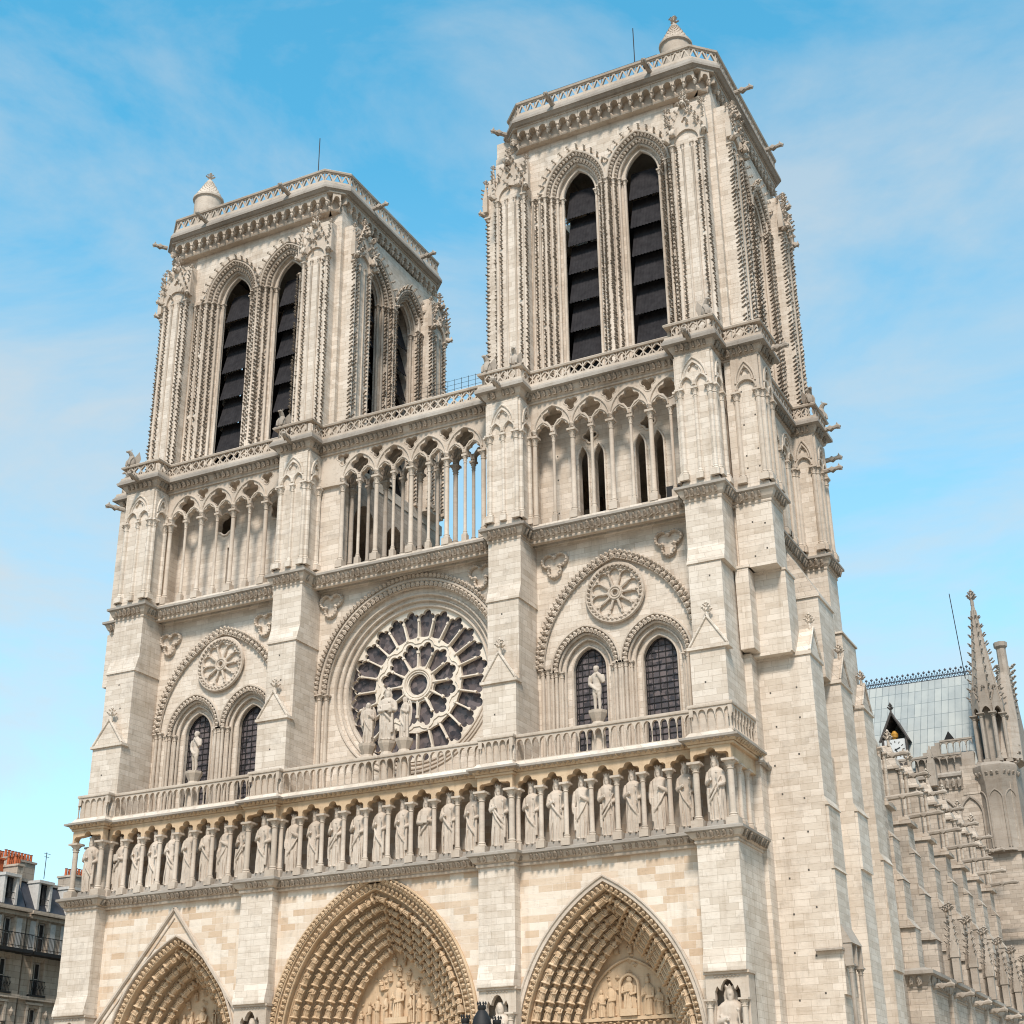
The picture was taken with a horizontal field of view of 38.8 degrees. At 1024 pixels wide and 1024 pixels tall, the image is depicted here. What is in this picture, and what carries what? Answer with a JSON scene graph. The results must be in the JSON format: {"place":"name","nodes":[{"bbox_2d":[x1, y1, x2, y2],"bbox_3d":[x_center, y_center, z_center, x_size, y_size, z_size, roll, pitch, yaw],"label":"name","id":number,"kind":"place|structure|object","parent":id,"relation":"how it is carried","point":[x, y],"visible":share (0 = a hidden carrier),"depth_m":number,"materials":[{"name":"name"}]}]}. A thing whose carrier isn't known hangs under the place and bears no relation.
{"place":"outdoors","nodes":[
{"label":"outdoors","id":0,"kind":"place"},
{"bbox_2d":[0,850,33,1023],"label":"apartment building","id":1,"kind":"structure","parent":0,"point":[15,912],"depth_m":104.38,"materials":[{"name":"stone"}]},
{"bbox_2d":[0,957,5,989],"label":"window","id":2,"kind":"structure","parent":1,"relation":"in","point":[2,959],"depth_m":103.48,"materials":[{"name":"black glass"}]},
{"bbox_2d":[1,916,10,945],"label":"window","id":3,"kind":"structure","parent":1,"relation":"in","point":[7,920],"depth_m":104.52,"materials":[{"name":"black glass"}]},
{"bbox_2d":[1,849,82,1023],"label":"apartment building","id":4,"kind":"structure","parent":0,"point":[39,973],"depth_m":107.22,"materials":[{"name":"stone"}]},
{"bbox_2d":[27,1008,34,1023],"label":"window","id":5,"kind":"structure","parent":4,"relation":"in","point":[31,1012],"depth_m":105.26,"materials":[{"name":"black glass"}]},
{"bbox_2d":[30,962,40,994],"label":"window","id":6,"kind":"structure","parent":4,"relation":"in","point":[36,968],"depth_m":106.40,"materials":[{"name":"black glass"}]},
{"bbox_2d":[36,923,44,951],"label":"window","id":7,"kind":"structure","parent":4,"relation":"in","point":[41,927],"depth_m":107.57,"materials":[{"name":"black glass"}]},
{"bbox_2d":[460,1001,501,1023],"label":"street lamp","id":8,"kind":"object","parent":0,"point":[481,1016],"visible":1,"depth_m":33.40,"materials":[{"name":"black metal"}]},
{"bbox_2d":[0,0,1023,884],"label":"sky","id":9,"kind":"structure","parent":0,"point":[899,124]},
{"bbox_3d":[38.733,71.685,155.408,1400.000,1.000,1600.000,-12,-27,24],"label":"ground","id":10,"kind":"structure","parent":0,"visible":0},
{"bbox_2d":[51,15,1023,1023],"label":"cathedral","id":11,"kind":"structure","parent":10,"relation":"on","point":[299,583],"depth_m":87.29,"materials":[{"name":"stone"}]},
{"bbox_2d":[77,837,98,896],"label":"king statue","id":12,"kind":"object","parent":11,"relation":"on","point":[90,860],"visible":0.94,"depth_m":87.86,"materials":[{"name":"stone"}]},
{"bbox_2d":[110,836,128,895],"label":"king statue","id":13,"kind":"object","parent":11,"relation":"on","point":[116,870],"visible":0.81,"depth_m":87.66,"materials":[{"name":"stone"}]},
{"bbox_2d":[126,833,145,893],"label":"king statue","id":14,"kind":"object","parent":11,"relation":"on","point":[134,871],"visible":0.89,"depth_m":87.06,"materials":[{"name":"stone"}]},
{"bbox_2d":[143,831,162,891],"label":"king statue","id":15,"kind":"object","parent":11,"relation":"on","point":[151,867],"visible":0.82,"depth_m":86.55,"materials":[{"name":"stone"}]},
{"bbox_2d":[159,829,181,889],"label":"king statue","id":16,"kind":"object","parent":11,"relation":"on","point":[169,850],"visible":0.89,"depth_m":86.05,"materials":[{"name":"stone"}]},
{"bbox_2d":[177,826,198,887],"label":"king statue","id":17,"kind":"object","parent":11,"relation":"on","point":[186,848],"visible":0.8,"depth_m":85.55,"materials":[{"name":"stone"}]},
{"bbox_2d":[190,731,201,769],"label":"nude statue","id":18,"kind":"object","parent":11,"relation":"on","point":[196,744],"visible":1,"depth_m":88.82,"materials":[{"name":"stone"}]},
{"bbox_2d":[195,824,216,885],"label":"king statue","id":19,"kind":"object","parent":11,"relation":"on","point":[204,847],"visible":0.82,"depth_m":85.05,"materials":[{"name":"stone"}]},
{"bbox_2d":[214,822,232,883],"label":"king statue","id":20,"kind":"object","parent":11,"relation":"on","point":[221,859],"visible":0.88,"depth_m":84.44,"materials":[{"name":"stone"}]},
{"bbox_2d":[232,821,251,880],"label":"king statue","id":21,"kind":"object","parent":11,"relation":"on","point":[239,856],"visible":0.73,"depth_m":83.91,"materials":[{"name":"stone"}]},
{"bbox_2d":[249,1018,258,1023],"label":"niche statue","id":22,"kind":"object","parent":11,"relation":"in","point":[252,1021],"visible":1,"depth_m":79.22,"materials":[{"name":"stone"}]},
{"bbox_2d":[251,815,271,877],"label":"king statue","id":23,"kind":"object","parent":11,"relation":"on","point":[263,836],"visible":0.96,"depth_m":82.92,"materials":[{"name":"stone"}]},
{"bbox_2d":[281,814,298,876],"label":"king statue","id":24,"kind":"object","parent":11,"relation":"on","point":[291,843],"visible":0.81,"depth_m":82.56,"materials":[{"name":"stone"}]},
{"bbox_2d":[303,811,319,873],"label":"king statue","id":25,"kind":"object","parent":11,"relation":"on","point":[313,834],"visible":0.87,"depth_m":81.92,"materials":[{"name":"stone"}]},
{"bbox_2d":[325,807,341,871],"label":"king statue","id":26,"kind":"object","parent":11,"relation":"on","point":[334,845],"visible":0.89,"depth_m":81.29,"materials":[{"name":"stone"}]},
{"bbox_2d":[347,804,363,868],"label":"king statue","id":27,"kind":"object","parent":11,"relation":"on","point":[356,842],"visible":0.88,"depth_m":80.71,"materials":[{"name":"stone"}]},
{"bbox_2d":[360,703,376,742],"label":"angel statue","id":28,"kind":"object","parent":11,"relation":"on","point":[368,717],"visible":1,"depth_m":83.60,"materials":[{"name":"stone"}]},
{"bbox_2d":[369,801,385,866],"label":"king statue","id":29,"kind":"object","parent":11,"relation":"on","point":[379,829],"visible":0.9,"depth_m":80.15,"materials":[{"name":"stone"}]},
{"bbox_2d":[377,688,397,740],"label":"virgin statue","id":30,"kind":"object","parent":11,"relation":"on","point":[387,708],"visible":1,"depth_m":82.95,"materials":[{"name":"stone"}]},
{"bbox_2d":[392,799,408,863],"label":"king statue","id":31,"kind":"object","parent":11,"relation":"on","point":[401,824],"visible":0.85,"depth_m":79.58,"materials":[{"name":"stone"}]},
{"bbox_2d":[399,697,411,736],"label":"angel statue","id":32,"kind":"object","parent":11,"relation":"on","point":[405,717],"visible":1,"depth_m":82.50,"materials":[{"name":"stone"}]},
{"bbox_2d":[415,796,436,861],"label":"king statue","id":33,"kind":"object","parent":11,"relation":"on","point":[424,819],"visible":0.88,"depth_m":78.98,"materials":[{"name":"stone"}]},
{"bbox_2d":[438,792,454,858],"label":"king statue","id":34,"kind":"object","parent":11,"relation":"on","point":[447,816],"visible":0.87,"depth_m":78.39,"materials":[{"name":"stone"}]},
{"bbox_2d":[462,790,478,856],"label":"king statue","id":35,"kind":"object","parent":11,"relation":"on","point":[471,813],"visible":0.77,"depth_m":77.81,"materials":[{"name":"stone"}]},
{"bbox_2d":[489,784,508,850],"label":"king statue","id":36,"kind":"object","parent":11,"relation":"on","point":[499,806],"visible":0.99,"depth_m":76.77,"materials":[{"name":"stone"}]},
{"bbox_2d":[491,1002,507,1023],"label":"niche statue","id":37,"kind":"object","parent":11,"relation":"in","point":[501,1008],"visible":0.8,"depth_m":72.93,"materials":[{"name":"stone"}]},
{"bbox_2d":[522,782,538,849],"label":"king statue","id":38,"kind":"object","parent":11,"relation":"on","point":[530,806],"visible":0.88,"depth_m":76.36,"materials":[{"name":"stone"}]},
{"bbox_2d":[546,779,564,846],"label":"king statue","id":39,"kind":"object","parent":11,"relation":"on","point":[555,801],"visible":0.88,"depth_m":75.80,"materials":[{"name":"stone"}]},
{"bbox_2d":[572,775,589,843],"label":"king statue","id":40,"kind":"object","parent":11,"relation":"on","point":[580,809],"visible":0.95,"depth_m":75.24,"materials":[{"name":"stone"}]},
{"bbox_2d":[588,665,604,708],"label":"nude statue","id":41,"kind":"object","parent":11,"relation":"on","point":[596,678],"visible":1,"depth_m":78.00,"materials":[{"name":"stone"}]},
{"bbox_2d":[597,773,615,840],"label":"king statue","id":42,"kind":"object","parent":11,"relation":"on","point":[606,794],"visible":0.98,"depth_m":74.58,"materials":[{"name":"stone"}]},
{"bbox_2d":[622,769,642,838],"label":"king statue","id":43,"kind":"object","parent":11,"relation":"on","point":[631,795],"visible":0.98,"depth_m":74.05,"materials":[{"name":"stone"}]},
{"bbox_2d":[648,765,668,835],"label":"king statue","id":44,"kind":"object","parent":11,"relation":"on","point":[657,794],"visible":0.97,"depth_m":73.51,"materials":[{"name":"stone"}]},
{"bbox_2d":[675,762,694,832],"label":"king statue","id":45,"kind":"object","parent":11,"relation":"on","point":[684,788],"visible":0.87,"depth_m":72.91,"materials":[{"name":"stone"}]},
{"bbox_2d":[705,755,726,825],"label":"king statue","id":46,"kind":"object","parent":11,"relation":"on","point":[715,778],"visible":0.99,"depth_m":71.56,"materials":[{"name":"stone"}]},
{"bbox_2d":[717,984,742,1023],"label":"niche statue","id":47,"kind":"object","parent":11,"relation":"in","point":[729,1009],"visible":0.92,"depth_m":67.50,"materials":[{"name":"stone"}]}
]}

